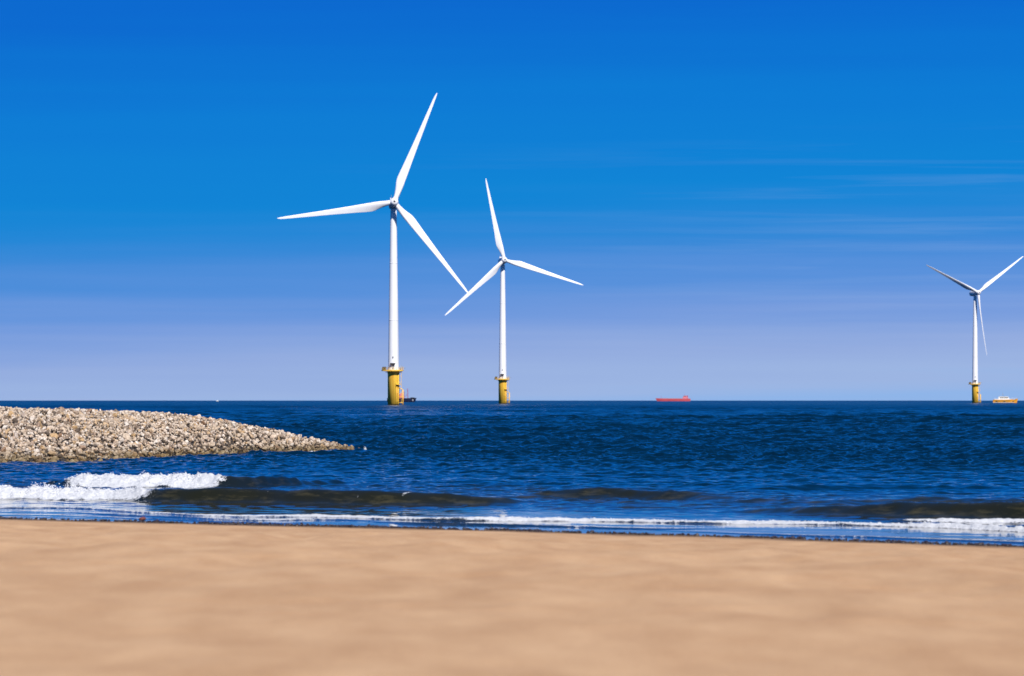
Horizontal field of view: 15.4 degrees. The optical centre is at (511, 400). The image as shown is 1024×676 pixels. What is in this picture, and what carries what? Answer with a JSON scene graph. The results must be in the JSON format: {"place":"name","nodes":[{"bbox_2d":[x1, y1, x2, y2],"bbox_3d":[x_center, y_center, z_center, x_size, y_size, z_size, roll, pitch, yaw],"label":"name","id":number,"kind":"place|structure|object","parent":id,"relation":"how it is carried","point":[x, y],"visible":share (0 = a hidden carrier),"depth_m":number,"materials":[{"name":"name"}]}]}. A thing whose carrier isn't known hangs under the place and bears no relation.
{"place":"outdoors","nodes":[
{"label":"outdoors","id":0,"kind":"place"},
{"bbox_2d":[0,414,328,461],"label":"rock bank","id":1,"kind":"object","parent":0,"point":[133,448],"visible":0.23,"depth_m":122.17,"materials":[{"name":"beige stone"}]},
{"bbox_2d":[50,433,57,439],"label":"boulder","id":2,"kind":"object","parent":1,"relation":"on","point":[54,435],"visible":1,"depth_m":115.31,"materials":[{"name":"beige stone"}]},
{"bbox_2d":[122,433,129,442],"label":"boulder","id":3,"kind":"object","parent":1,"relation":"on","point":[126,436],"visible":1,"depth_m":118.43,"materials":[{"name":"beige stone"}]},
{"bbox_2d":[0,406,353,462],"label":"rubble","id":4,"kind":"object","parent":1,"relation":"on","point":[154,422],"visible":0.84,"depth_m":121.71,"materials":[{"name":"beige stone"}]},
{"bbox_2d":[47,451,56,455],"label":"boulder","id":5,"kind":"object","parent":4,"relation":"on","point":[51,453],"visible":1,"depth_m":111.77,"materials":[{"name":"beige stone"}]},
{"bbox_2d":[93,442,101,447],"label":"boulder","id":6,"kind":"object","parent":4,"relation":"on","point":[96,444],"visible":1,"depth_m":115.45,"materials":[{"name":"beige stone"}]},
{"bbox_2d":[0,519,1023,675],"bbox_3d":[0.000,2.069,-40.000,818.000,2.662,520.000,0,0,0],"label":"sand","id":7,"kind":"structure","parent":0,"point":[93,598],"depth_m":18.50,"materials":[{"name":"beige sand"}]},
{"bbox_2d":[0,401,1023,545],"bbox_3d":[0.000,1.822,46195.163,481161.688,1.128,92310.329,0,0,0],"label":"sea","id":8,"kind":"structure","parent":0,"point":[926,470],"depth_m":94.75,"materials":[{"name":"liquid"}]},
{"bbox_2d":[278,93,467,404],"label":"wind turbine","id":9,"kind":"object","parent":8,"relation":"in","point":[393,369],"visible":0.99,"depth_m":1489.82,"materials":[{"name":"white paint"}]},
{"bbox_2d":[387,388,415,401],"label":"work vessel","id":10,"kind":"object","parent":8,"relation":"on","point":[411,399],"visible":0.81,"depth_m":4296.49,"materials":[{"name":"blue paint"}]},
{"bbox_2d":[0,516,1023,546],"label":"strand line","id":11,"kind":"object","parent":8,"relation":"on","point":[592,532],"visible":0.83,"depth_m":52.16,"materials":[{"name":"brown sand"}]},
{"bbox_2d":[1,470,1023,531],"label":"spray","id":12,"kind":"object","parent":8,"relation":"on","point":[152,475],"visible":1,"depth_m":69.61,"materials":[{"name":"white liquid"}]},
{"bbox_2d":[445,180,581,403],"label":"wind turbine","id":13,"kind":"object","parent":8,"relation":"in","point":[502,379],"visible":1,"depth_m":2103.01,"materials":[{"name":"white paint"}]},
{"bbox_2d":[656,396,690,400],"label":"tanker","id":14,"kind":"object","parent":8,"relation":"on","point":[665,399],"visible":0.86,"depth_m":8994.94,"materials":[{"name":"red paint"}]},
{"bbox_2d":[927,256,1022,402],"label":"wind turbine","id":15,"kind":"object","parent":8,"relation":"in","point":[973,292],"visible":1,"depth_m":2735.28,"materials":[{"name":"white paint"}]},
{"bbox_2d":[993,396,1017,402],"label":"crew boat","id":16,"kind":"object","parent":8,"relation":"on","point":[1003,399],"visible":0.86,"depth_m":2697.61,"materials":[{"name":"orange paint"}]},
{"bbox_2d":[0,0,1023,400],"label":"sky","id":17,"kind":"structure","parent":0,"point":[746,200],"materials":[{"name":"blue"}]}
]}

